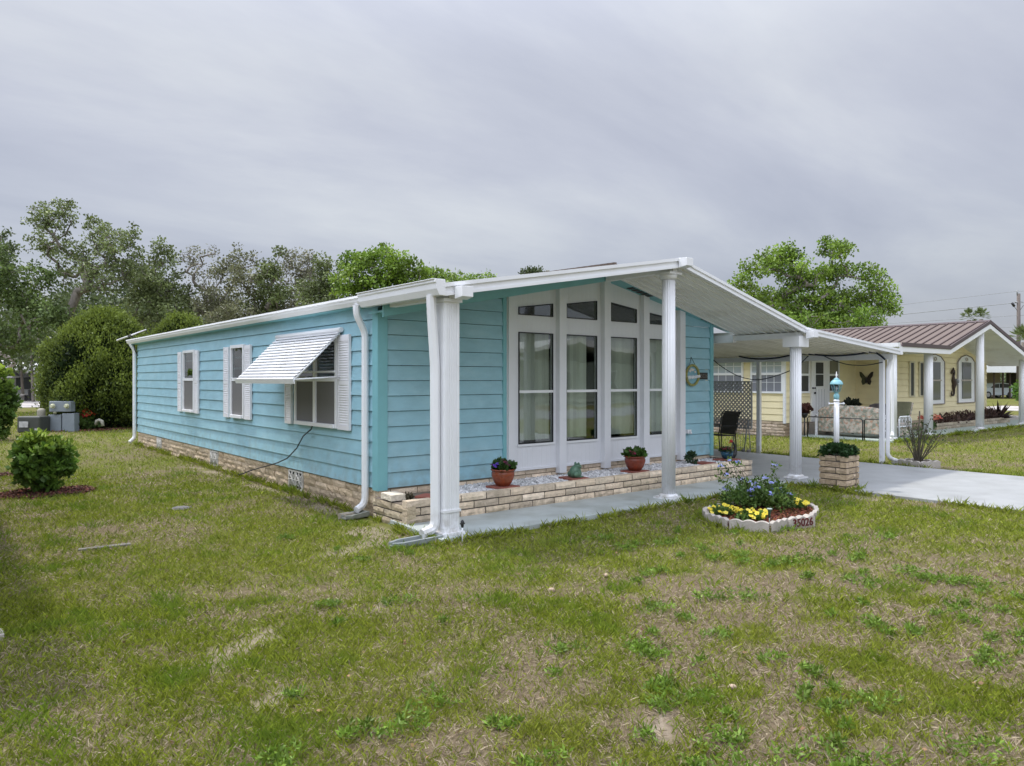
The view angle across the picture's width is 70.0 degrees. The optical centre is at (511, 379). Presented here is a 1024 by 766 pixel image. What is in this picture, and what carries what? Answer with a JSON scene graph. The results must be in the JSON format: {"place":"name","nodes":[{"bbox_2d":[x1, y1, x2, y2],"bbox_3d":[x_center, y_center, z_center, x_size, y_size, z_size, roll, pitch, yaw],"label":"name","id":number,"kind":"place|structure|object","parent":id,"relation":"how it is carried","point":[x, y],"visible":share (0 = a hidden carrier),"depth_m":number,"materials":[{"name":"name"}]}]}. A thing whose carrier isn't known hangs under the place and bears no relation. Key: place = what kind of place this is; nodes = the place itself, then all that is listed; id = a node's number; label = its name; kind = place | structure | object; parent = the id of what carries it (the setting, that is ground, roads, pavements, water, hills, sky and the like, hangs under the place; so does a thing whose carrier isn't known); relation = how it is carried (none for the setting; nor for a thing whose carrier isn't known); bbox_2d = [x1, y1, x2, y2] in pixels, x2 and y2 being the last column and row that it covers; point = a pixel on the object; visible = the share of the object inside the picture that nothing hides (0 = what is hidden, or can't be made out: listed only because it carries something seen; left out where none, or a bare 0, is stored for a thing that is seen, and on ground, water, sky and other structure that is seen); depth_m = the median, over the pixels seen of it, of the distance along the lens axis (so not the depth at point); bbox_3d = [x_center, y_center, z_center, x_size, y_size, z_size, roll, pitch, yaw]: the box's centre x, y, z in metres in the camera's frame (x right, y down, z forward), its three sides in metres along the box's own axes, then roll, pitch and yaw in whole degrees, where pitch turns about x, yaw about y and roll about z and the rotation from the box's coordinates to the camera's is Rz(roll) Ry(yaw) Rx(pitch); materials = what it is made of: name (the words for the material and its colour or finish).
{"place":"outdoors","nodes":[
{"label":"outdoors","id":0,"kind":"place"},
{"bbox_2d":[18,400,39,407],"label":"driveway","id":1,"kind":"structure","parent":0,"point":[27,404],"depth_m":52.04,"materials":[{"name":"concrete"}]},
{"bbox_2d":[0,395,1023,765],"bbox_3d":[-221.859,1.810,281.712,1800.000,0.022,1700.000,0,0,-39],"label":"ground","id":2,"kind":"structure","parent":0,"point":[664,725],"depth_m":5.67,"materials":[{"name":"plant"}]},
{"bbox_2d":[0,226,22,404],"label":"pine tree","id":3,"kind":"object","parent":2,"relation":"on","point":[3,237],"visible":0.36,"depth_m":52.24,"materials":[{"name":"green plant"}]},
{"bbox_2d":[0,363,23,439],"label":"edge shrub","id":4,"kind":"object","parent":2,"relation":"on","point":[11,400],"visible":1,"depth_m":21.59,"materials":[{"name":"green plant"}]},
{"bbox_2d":[1,360,43,398],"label":"grey house","id":5,"kind":"structure","parent":2,"relation":"on","point":[26,379],"depth_m":63.90,"materials":[{"name":"grey"}]},
{"bbox_2d":[17,416,49,432],"bbox_3d":[-16.273,1.523,24.880,0.772,0.554,0.640,0,0,0],"label":"transformer box","id":6,"kind":"object","parent":2,"relation":"on","point":[26,423],"visible":0.76,"depth_m":24.60,"materials":[{"name":"metal"}]},
{"bbox_2d":[20,328,56,401],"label":"distant trunks","id":7,"kind":"object","parent":2,"relation":"on","point":[22,385],"visible":0.01,"depth_m":58.72,"materials":[{"name":"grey plant"}]},
{"bbox_2d":[0,241,79,364],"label":"oak tree","id":8,"kind":"object","parent":2,"relation":"on","point":[23,302],"visible":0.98,"depth_m":39.54,"materials":[{"name":"green plant"}]},
{"bbox_2d":[4,427,79,492],"bbox_3d":[-7.406,1.305,11.631,0.915,1.124,1.069,0,0,15],"label":"round shrub","id":9,"kind":"object","parent":2,"relation":"on","point":[42,461],"visible":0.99,"depth_m":11.39,"materials":[{"name":"green plant"}]},
{"bbox_2d":[0,485,96,498],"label":"mulch patch","id":10,"kind":"object","parent":2,"relation":"on","point":[78,489],"visible":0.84,"depth_m":11.49,"materials":[{"name":"soil"}]},
{"bbox_2d":[48,401,78,431],"bbox_3d":[-15.529,1.275,25.250,0.898,1.050,0.500,0,0,0],"label":"meter pedestal","id":11,"kind":"object","parent":2,"relation":"on","point":[68,422],"visible":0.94,"depth_m":25.20,"materials":[{"name":"grey metal"}]},
{"bbox_2d":[1,283,150,334],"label":"oak tree","id":12,"kind":"object","parent":2,"relation":"on","point":[125,291],"visible":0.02,"depth_m":81.89,"materials":[{"name":"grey plant"}]},
{"bbox_2d":[19,197,153,407],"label":"oak tree","id":13,"kind":"object","parent":2,"relation":"on","point":[87,276],"visible":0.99,"depth_m":40.59,"materials":[{"name":"green plant"}]},
{"bbox_2d":[29,300,151,427],"bbox_3d":[-15.253,-0.512,27.396,4.818,4.967,5.279,0,0,-39],"label":"arborvitae","id":14,"kind":"object","parent":2,"relation":"on","point":[86,362],"visible":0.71,"depth_m":26.08,"materials":[{"name":"green plant"}]},
{"bbox_2d":[79,408,101,428],"bbox_3d":[-15.204,1.435,26.061,0.927,0.933,1.166,0,0,30],"label":"red flowering plant","id":15,"kind":"object","parent":2,"relation":"on","point":[86,421],"visible":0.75,"depth_m":25.94,"materials":[{"name":"green plant"}]},
{"bbox_2d":[40,277,143,329],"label":"oak tree","id":16,"kind":"object","parent":2,"relation":"on","point":[83,298],"visible":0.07,"depth_m":80.96,"materials":[{"name":"green plant"}]},
{"bbox_2d":[51,425,137,431],"bbox_3d":[-14.556,1.777,27.153,6.128,0.106,2.742,0,0,-39],"label":"mulch patch","id":17,"kind":"object","parent":2,"relation":"on","point":[102,429],"visible":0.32,"depth_m":26.20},
{"bbox_2d":[78,543,130,550],"bbox_3d":[-4.390,1.812,7.888,0.504,0.036,0.080,0,0,-34],"label":"stepping stone","id":18,"kind":"object","parent":2,"relation":"on","point":[121,544],"visible":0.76,"depth_m":7.89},
{"bbox_2d":[119,235,200,332],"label":"oak tree","id":19,"kind":"object","parent":2,"relation":"on","point":[156,287],"visible":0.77,"depth_m":42.85,"materials":[{"name":"green plant"}]},
{"bbox_2d":[147,310,206,335],"bbox_3d":[-13.768,-0.521,30.443,4.336,4.858,4.238,0,0,28],"label":"arborvitae","id":20,"kind":"object","parent":2,"relation":"on","point":[179,320],"visible":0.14,"depth_m":30.04,"materials":[{"name":"green plant"}]},
{"bbox_2d":[175,244,223,321],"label":"oak tree","id":21,"kind":"object","parent":2,"relation":"on","point":[195,273],"visible":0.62,"depth_m":44.26,"materials":[{"name":"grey plant"}]},
{"bbox_2d":[187,242,266,323],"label":"oak tree","id":22,"kind":"object","parent":2,"relation":"on","point":[223,310],"visible":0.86,"depth_m":42.69,"materials":[{"name":"green plant"}]},
{"bbox_2d":[238,245,298,314],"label":"oak tree","id":23,"kind":"object","parent":2,"relation":"on","point":[272,274],"visible":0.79,"depth_m":41.77,"materials":[{"name":"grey plant"}]},
{"bbox_2d":[263,247,326,309],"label":"oak tree","id":24,"kind":"object","parent":2,"relation":"on","point":[298,268],"visible":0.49,"depth_m":43.85,"materials":[{"name":"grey plant"}]},
{"bbox_2d":[294,251,351,306],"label":"oak tree","id":25,"kind":"object","parent":2,"relation":"on","point":[319,289],"visible":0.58,"depth_m":40.47,"materials":[{"name":"green plant"}]},
{"bbox_2d":[341,510,369,519],"bbox_3d":[-2.057,1.765,9.538,0.200,0.070,0.361,0,0,37],"label":"splash block","id":26,"kind":"object","parent":2,"relation":"on","point":[362,513],"depth_m":9.48,"materials":[{"name":"concrete"}]},
{"bbox_2d":[327,242,435,297],"bbox_3d":[-6.824,-2.741,37.642,5.448,9.319,4.148,0,0,16],"label":"oak tree","id":27,"kind":"object","parent":2,"relation":"on","point":[397,272],"visible":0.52,"depth_m":37.23,"materials":[{"name":"green plant"}]},
{"bbox_2d":[388,533,442,546],"bbox_3d":[-1.062,1.765,8.014,0.603,0.070,0.220,0,0,-39],"label":"splash block","id":28,"kind":"object","parent":2,"relation":"on","point":[409,541],"depth_m":7.98,"materials":[{"name":"concrete"}]},
{"bbox_2d":[416,262,496,282],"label":"oak tree","id":29,"kind":"object","parent":2,"relation":"on","point":[447,277],"visible":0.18,"depth_m":41.85,"materials":[{"name":"green plant"}]},
{"bbox_2d":[126,257,817,537],"bbox_3d":[-2.796,-0.024,16.445,8.510,3.748,15.920,0,0,-39],"label":"mobile home","id":30,"kind":"object","parent":2,"relation":"on","point":[450,387],"visible":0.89,"depth_m":11.43,"materials":[{"name":"teal paint"}]},
{"bbox_2d":[182,350,193,412],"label":"side window","id":31,"kind":"structure","parent":30,"relation":"in","point":[187,376],"depth_m":16.29,"materials":[{"name":"white metal"}]},
{"bbox_2d":[229,344,245,418],"bbox_3d":[-5.147,0.035,13.720,0.105,1.370,0.740,0,0,-39],"label":"side window","id":32,"kind":"structure","parent":30,"relation":"in","point":[236,389],"depth_m":13.77,"materials":[{"name":"glass"}]},
{"bbox_2d":[234,426,312,475],"bbox_3d":[-4.082,1.233,12.326,0.057,1.133,3.410,0,0,-40],"label":"cable","id":33,"kind":"object","parent":30,"relation":"hanging from","point":[281,460],"visible":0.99,"depth_m":11.91,"materials":[{"name":"rubber"}]},
{"bbox_2d":[294,334,336,428],"bbox_3d":[-2.965,0.025,11.022,0.105,1.350,1.520,0,0,-39],"label":"side window","id":34,"kind":"structure","parent":30,"relation":"in","point":[315,400],"depth_m":10.93,"materials":[{"name":"glass"}]},
{"bbox_2d":[518,304,552,316],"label":"transom window","id":35,"kind":"structure","parent":30,"relation":"in","point":[543,304],"depth_m":11.24,"materials":[{"name":"black glass"}]},
{"bbox_2d":[517,332,554,446],"bbox_3d":[0.323,0.118,11.327,0.753,1.795,0.188,0,0,-39],"label":"tall window","id":36,"kind":"structure","parent":30,"relation":"in","point":[533,348],"depth_m":11.39,"materials":[{"name":"glass"}]},
{"bbox_2d":[567,301,596,319],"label":"transom window","id":37,"kind":"structure","parent":30,"relation":"in","point":[589,301],"depth_m":11.93,"materials":[{"name":"black glass"}]},
{"bbox_2d":[567,334,598,442],"bbox_3d":[1.084,0.118,11.942,0.750,1.795,0.188,0,0,-39],"label":"tall window","id":38,"kind":"structure","parent":30,"relation":"in","point":[576,344],"depth_m":12.01,"materials":[{"name":"glass"}]},
{"bbox_2d":[611,337,637,439],"bbox_3d":[1.867,0.118,12.575,0.743,1.795,0.188,0,0,-39],"label":"tall window","id":39,"kind":"structure","parent":30,"relation":"in","point":[622,389],"depth_m":12.67,"materials":[{"name":"glass"}]},
{"bbox_2d":[650,339,661,436],"bbox_3d":[2.638,0.118,13.199,0.748,1.795,0.188,0,0,-39],"label":"tall window","id":40,"kind":"structure","parent":30,"relation":"in","point":[655,344],"depth_m":13.24,"materials":[{"name":"glass"}]},
{"bbox_2d":[686,357,699,385],"bbox_3d":[3.367,-0.148,13.636,0.418,0.554,0.078,0,0,-39],"label":"welcome sign","id":41,"kind":"object","parent":30,"relation":"hanging from","point":[692,374],"visible":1,"depth_m":13.63,"materials":[{"name":"green wood"}]},
{"bbox_2d":[0,286,1005,382],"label":"distant woods","id":42,"kind":"object","parent":2,"relation":"on","point":[26,361],"visible":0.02,"depth_m":57.92,"materials":[{"name":"green plant"}]},
{"bbox_2d":[1,490,1022,764],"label":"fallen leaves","id":43,"kind":"object","parent":2,"relation":"on","point":[573,664],"visible":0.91,"depth_m":4.49,"materials":[{"name":"brown plant"}]},
{"bbox_2d":[518,264,544,274],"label":"pine tree","id":44,"kind":"object","parent":2,"relation":"on","point":[529,270],"visible":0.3,"depth_m":59.78,"materials":[{"name":"green plant"}]},
{"bbox_2d":[373,456,751,523],"bbox_3d":[1.303,1.649,11.464,7.319,0.342,0.880,0,0,-39],"label":"brick planter","id":45,"kind":"object","parent":2,"relation":"on","point":[413,510],"visible":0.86,"depth_m":10.31,"materials":[{"name":"brick"}]},
{"bbox_2d":[381,491,405,500],"bbox_3d":[-1.507,1.482,9.294,0.201,0.075,0.307,0,0,-35],"label":"loose block","id":46,"kind":"object","parent":45,"relation":"on","point":[393,496],"depth_m":9.20,"materials":[{"name":"stone"}]},
{"bbox_2d":[388,477,789,542],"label":"porch walkway","id":47,"kind":"structure","parent":2,"relation":"on","point":[534,516],"depth_m":9.86,"materials":[{"name":"paint"}]},
{"bbox_2d":[234,525,1023,765],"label":"lawn weeds","id":48,"kind":"object","parent":2,"relation":"on","point":[644,647],"visible":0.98,"depth_m":4.22,"materials":[{"name":"green plant"}]},
{"bbox_2d":[714,432,753,450],"bbox_3d":[5.005,1.560,18.815,0.018,0.520,2.934,0,0,-39],"label":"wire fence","id":49,"kind":"object","parent":2,"relation":"on","point":[740,441],"visible":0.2,"depth_m":18.03,"materials":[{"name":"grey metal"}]},
{"bbox_2d":[731,419,750,451],"bbox_3d":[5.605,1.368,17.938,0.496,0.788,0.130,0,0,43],"label":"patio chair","id":50,"kind":"object","parent":2,"relation":"on","point":[745,435],"visible":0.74,"depth_m":17.81,"materials":[{"name":"grey metal"}]},
{"bbox_2d":[702,497,818,532],"bbox_3d":[3.279,1.693,9.464,1.904,0.233,1.329,0,0,-39],"label":"flower bed","id":51,"kind":"object","parent":2,"relation":"on","point":[803,513],"visible":0.88,"depth_m":8.99,"materials":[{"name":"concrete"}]},
{"bbox_2d":[714,456,798,512],"bbox_3d":[3.283,1.382,9.770,1.225,0.748,0.997,0,0,-39],"label":"plumbago bush","id":52,"kind":"object","parent":51,"relation":"in","point":[755,495],"visible":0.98,"depth_m":9.58,"materials":[{"name":"green plant"}]},
{"bbox_2d":[714,327,902,463],"bbox_3d":[3.707,0.426,17.716,3.981,2.688,9.422,0,0,-39],"label":"carport","id":53,"kind":"object","parent":2,"relation":"on","point":[728,348],"visible":0.41,"depth_m":15.34,"materials":[{"name":"white metal"}]},
{"bbox_2d":[714,381,752,428],"bbox_3d":[4.955,0.625,18.844,0.040,1.170,2.783,0,0,-39],"label":"lattice panel","id":54,"kind":"object","parent":53,"relation":"attached to","point":[727,400],"visible":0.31,"depth_m":18.11,"materials":[{"name":"wood"}]},
{"bbox_2d":[714,356,807,379],"bbox_3d":[5.852,-0.296,17.559,0.022,0.628,2.685,0,0,-39],"label":"rope light","id":55,"kind":"object","parent":53,"relation":"hanging from","point":[755,379],"visible":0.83,"depth_m":17.59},
{"bbox_2d":[738,351,885,359],"bbox_3d":[6.322,-0.517,16.915,0.040,0.237,4.521,0,0,-39],"label":"rope light","id":56,"kind":"object","parent":53,"relation":"attached to","point":[881,356],"visible":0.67,"depth_m":16.26,"materials":[{"name":"plastic"}]},
{"bbox_2d":[727,234,903,328],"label":"oak tree","id":57,"kind":"object","parent":2,"relation":"on","point":[830,309],"visible":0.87,"depth_m":41.56,"materials":[{"name":"green plant"}]},
{"bbox_2d":[817,441,859,489],"bbox_3d":[5.342,1.408,11.947,0.618,0.824,0.623,0,0,-39],"label":"brick planter","id":58,"kind":"object","parent":2,"relation":"on","point":[841,469],"visible":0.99,"depth_m":11.81,"materials":[{"name":"beige brick"}]},
{"bbox_2d":[828,372,844,454],"bbox_3d":[5.315,0.560,11.983,0.209,1.380,0.209,0,0,41],"label":"lamp post","id":59,"kind":"object","parent":58,"relation":"on","point":[836,381],"visible":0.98,"depth_m":11.95,"materials":[{"name":"white metal"}]},
{"bbox_2d":[807,416,885,440],"bbox_3d":[9.705,1.460,21.747,0.738,0.680,2.633,0,0,-39],"label":"rail fence","id":60,"kind":"object","parent":2,"relation":"on","point":[844,418],"visible":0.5,"depth_m":21.68,"materials":[{"name":"black metal"}]},
{"bbox_2d":[714,320,1023,439],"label":"yellow house","id":61,"kind":"structure","parent":2,"relation":"on","point":[928,360],"depth_m":25.34,"materials":[{"name":"beige"}]},
{"bbox_2d":[714,362,743,392],"bbox_3d":[7.187,-0.140,24.559,0.070,1.160,1.320,0,0,-39],"label":"side window","id":62,"kind":"structure","parent":61,"relation":"in","point":[720,374],"depth_m":24.45,"materials":[{"name":"glass"}]},
{"bbox_2d":[750,362,782,393],"bbox_3d":[8.143,-0.140,23.377,0.070,1.160,1.160,0,0,-39],"label":"side window","id":63,"kind":"structure","parent":61,"relation":"in","point":[768,369],"depth_m":23.30,"materials":[{"name":"white glass"}]},
{"bbox_2d":[801,361,809,392],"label":"entry window","id":64,"kind":"structure","parent":61,"relation":"in","point":[805,364],"depth_m":23.66,"materials":[{"name":"white metal"}]},
{"bbox_2d":[812,361,828,421],"bbox_3d":[10.193,0.360,24.151,1.080,2.040,0.094,0,0,-39],"label":"door","id":65,"kind":"structure","parent":61,"relation":"in","point":[821,368],"depth_m":24.17,"materials":[{"name":"wood"}]},
{"bbox_2d":[830,361,839,392],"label":"entry window","id":66,"kind":"structure","parent":61,"relation":"in","point":[834,366],"depth_m":24.83,"materials":[{"name":"white metal"}]},
{"bbox_2d":[859,372,872,384],"bbox_3d":[12.335,-0.040,25.481,0.045,0.460,0.480,0,0,-39],"label":"butterfly art","id":67,"kind":"object","parent":61,"relation":"attached to","point":[867,379],"visible":1,"depth_m":25.46,"materials":[{"name":"metal"}]},
{"bbox_2d":[909,361,915,396],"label":"narrow window","id":68,"kind":"structure","parent":61,"relation":"in","point":[911,363],"depth_m":25.38,"materials":[{"name":"glass"}]},
{"bbox_2d":[919,362,923,396],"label":"narrow window","id":69,"kind":"structure","parent":61,"relation":"in","point":[921,364],"depth_m":25.89,"materials":[{"name":"glass"}]},
{"bbox_2d":[933,354,944,404],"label":"arched window","id":70,"kind":"structure","parent":61,"relation":"in","point":[938,362],"depth_m":26.73,"materials":[{"name":"white metal"}]},
{"bbox_2d":[951,368,956,395],"bbox_3d":[16.637,0.091,27.585,0.399,1.085,0.200,0,0,-39],"label":"seahorse art","id":71,"kind":"object","parent":61,"relation":"attached to","point":[953,380],"visible":1,"depth_m":27.57,"materials":[{"name":"brown metal"}]},
{"bbox_2d":[957,355,974,402],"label":"arched window","id":72,"kind":"structure","parent":61,"relation":"in","point":[965,364],"depth_m":28.39,"materials":[{"name":"white metal"}]},
{"bbox_2d":[802,419,1023,442],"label":"neighbour walkway","id":73,"kind":"structure","parent":2,"relation":"on","point":[869,437],"depth_m":23.47,"materials":[{"name":"concrete"}]},
{"bbox_2d":[802,402,813,435],"bbox_3d":[9.157,1.251,23.007,0.598,1.098,0.571,0,0,-4],"label":"plant stand","id":74,"kind":"object","parent":73,"relation":"on","point":[806,407],"visible":0.71,"depth_m":22.92,"materials":[{"name":"black metal"}]},
{"bbox_2d":[815,406,885,434],"bbox_3d":[10.607,1.287,22.669,0.780,0.967,2.170,0,0,-39],"label":"floral sofa","id":75,"kind":"object","parent":73,"relation":"on","point":[847,425],"visible":0.62,"depth_m":22.39,"materials":[{"name":"fabric"}]},
{"bbox_2d":[840,396,861,433],"bbox_3d":[10.994,1.162,23.760,0.660,1.216,0.754,0,0,19],"label":"shelf plant","id":76,"kind":"object","parent":73,"relation":"on","point":[847,401],"visible":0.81,"depth_m":23.58,"materials":[{"name":"green plant"}]},
{"bbox_2d":[878,401,913,436],"bbox_3d":[11.979,1.219,22.776,1.119,1.042,0.650,0,0,-39],"label":"lawn chair","id":77,"kind":"object","parent":73,"relation":"on","point":[904,409],"visible":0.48,"depth_m":22.75,"materials":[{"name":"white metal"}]},
{"bbox_2d":[917,414,942,428],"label":"salmon flowers","id":78,"kind":"object","parent":73,"relation":"on","point":[935,417],"visible":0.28,"depth_m":24.90,"materials":[{"name":"pink plant"}]},
{"bbox_2d":[898,458,940,468],"bbox_3d":[8.365,1.729,15.041,0.557,0.162,0.612,0,0,-22],"label":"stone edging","id":79,"kind":"object","parent":2,"relation":"on","point":[936,464],"visible":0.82,"depth_m":14.82,"materials":[{"name":"stone"}]},
{"bbox_2d":[898,411,946,461],"bbox_3d":[8.357,1.209,14.883,1.007,1.119,0.898,0,0,-39],"label":"rose shrub","id":80,"kind":"object","parent":79,"relation":"in","point":[917,456],"visible":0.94,"depth_m":15.00,"materials":[{"name":"green plant"}]},
{"bbox_2d":[960,307,978,320],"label":"palm tree","id":81,"kind":"object","parent":2,"relation":"on","point":[968,311],"visible":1,"depth_m":59.86,"materials":[{"name":"green plant"}]},
{"bbox_2d":[933,407,1009,429],"bbox_3d":[17.566,1.431,28.093,7.304,0.718,0.772,0,0,-39],"label":"planter","id":82,"kind":"object","parent":2,"relation":"on","point":[949,422],"visible":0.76,"depth_m":27.30,"materials":[{"name":"plant"}]},
{"bbox_2d":[986,400,1016,419],"bbox_3d":[19.860,1.228,29.939,1.432,0.843,1.460,0,0,-39],"label":"spiky plant","id":83,"kind":"object","parent":82,"relation":"in","point":[1001,414],"visible":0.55,"depth_m":29.75,"materials":[{"name":"brown plant"}]},
{"bbox_2d":[973,307,989,319],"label":"palm tree","id":84,"kind":"object","parent":2,"relation":"on","point":[980,310],"visible":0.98,"depth_m":59.91,"materials":[{"name":"green plant"}]},
{"bbox_2d":[986,383,1012,397],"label":"parked car","id":85,"kind":"object","parent":2,"relation":"on","point":[998,390],"visible":0.36,"depth_m":70.23,"materials":[{"name":"paint"}]},
{"bbox_2d":[986,365,1015,398],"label":"carport","id":86,"kind":"object","parent":2,"relation":"on","point":[993,374],"visible":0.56,"depth_m":69.00,"materials":[{"name":"white metal"}]},
{"bbox_2d":[1009,379,1018,400],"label":"side bush","id":87,"kind":"object","parent":2,"relation":"on","point":[1015,389],"visible":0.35,"depth_m":44.46,"materials":[{"name":"green plant"}]},
{"bbox_2d":[1009,323,1023,346],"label":"palm tree","id":88,"kind":"object","parent":2,"relation":"on","point":[1020,329],"visible":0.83,"depth_m":49.89,"materials":[{"name":"green plant"}]},
{"bbox_2d":[1011,290,1023,400],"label":"utility pole","id":89,"kind":"object","parent":2,"relation":"on","point":[1019,308],"visible":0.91,"depth_m":61.92,"materials":[{"name":"brown wood"}]},
{"bbox_2d":[869,302,1023,317],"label":"power line","id":90,"kind":"object","parent":89,"relation":"attached to","point":[952,309],"visible":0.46,"depth_m":62.89,"materials":[{"name":"grey metal"}]},
{"bbox_2d":[0,0,1023,357],"label":"sky","id":91,"kind":"structure","parent":0,"point":[503,137],"materials":[{"name":"grey"}]},
{"bbox_2d":[459,457,725,493],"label":"gravel","id":92,"kind":"structure","parent":0,"point":[480,486],"depth_m":11.28,"materials":[{"name":"gravel"}]},
{"bbox_2d":[486,484,519,488],"bbox_3d":[-0.125,1.484,10.129,0.340,0.028,0.340,0,0,-45],"label":"clay tile","id":93,"kind":"object","parent":92,"relation":"on","point":[494,486],"visible":0.65,"depth_m":10.05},
{"bbox_2d":[490,457,517,486],"bbox_3d":[-0.117,1.269,10.130,0.436,0.399,0.394,0,0,-39],"label":"flower pot","id":94,"kind":"object","parent":93,"relation":"on","point":[502,472],"visible":1,"depth_m":10.02,"materials":[{"name":"ceramic"}]},
{"bbox_2d":[559,476,588,480],"bbox_3d":[0.935,1.484,11.013,0.340,0.028,0.340,0,0,-30],"label":"clay tile","id":95,"kind":"object","parent":92,"relation":"on","point":[566,478],"visible":0.64,"depth_m":10.91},
{"bbox_2d":[567,462,583,477],"bbox_3d":[0.955,1.362,11.003,0.212,0.239,0.200,0,0,-39],"label":"frog statue","id":96,"kind":"object","parent":95,"relation":"on","point":[574,471],"visible":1,"depth_m":10.94,"materials":[{"name":"ceramic"}]},
{"bbox_2d":[620,469,649,472],"bbox_3d":[1.990,1.484,11.840,0.340,0.028,0.340,0,0,42],"label":"clay tile","id":97,"kind":"object","parent":92,"relation":"on","point":[627,471],"visible":0.72,"depth_m":11.75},
{"bbox_2d":[621,446,647,470],"bbox_3d":[1.999,1.264,11.824,0.429,0.410,0.451,0,0,-39],"label":"flower pot","id":98,"kind":"object","parent":97,"relation":"on","point":[635,457],"visible":1,"depth_m":11.72,"materials":[{"name":"ceramic"}]},
{"bbox_2d":[683,450,697,463],"bbox_3d":[3.201,1.394,13.006,0.250,0.282,0.287,0,0,-39],"label":"plant","id":99,"kind":"object","parent":92,"relation":"on","point":[689,457],"visible":1,"depth_m":13.00,"materials":[{"name":"green plant"}]},
{"bbox_2d":[713,458,739,461],"bbox_3d":[3.984,1.484,13.556,0.380,0.028,0.380,0,0,-45],"label":"clay tile","id":100,"kind":"object","parent":92,"relation":"on","point":[722,459],"visible":0.58,"depth_m":13.45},
{"bbox_2d":[718,446,733,458],"bbox_3d":[3.997,1.348,13.553,0.287,0.241,0.268,0,0,-39],"label":"flower pot","id":101,"kind":"object","parent":100,"relation":"on","point":[725,451],"visible":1,"depth_m":13.48,"materials":[{"name":"ceramic"}]},
{"bbox_2d":[711,449,1023,512],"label":"driveway","id":102,"kind":"structure","parent":0,"point":[924,484],"depth_m":12.74,"materials":[{"name":"concrete"}]},
{"bbox_2d":[714,410,741,448],"bbox_3d":[5.152,1.261,17.881,0.703,1.000,0.568,0,0,-30],"label":"patio chair","id":103,"kind":"object","parent":102,"relation":"on","point":[729,423],"visible":0.81,"depth_m":17.94,"materials":[{"name":"metal"}]},
{"bbox_2d":[987,406,1018,419],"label":"driveway","id":104,"kind":"structure","parent":0,"point":[1013,408],"depth_m":43.13,"materials":[{"name":"concrete"}]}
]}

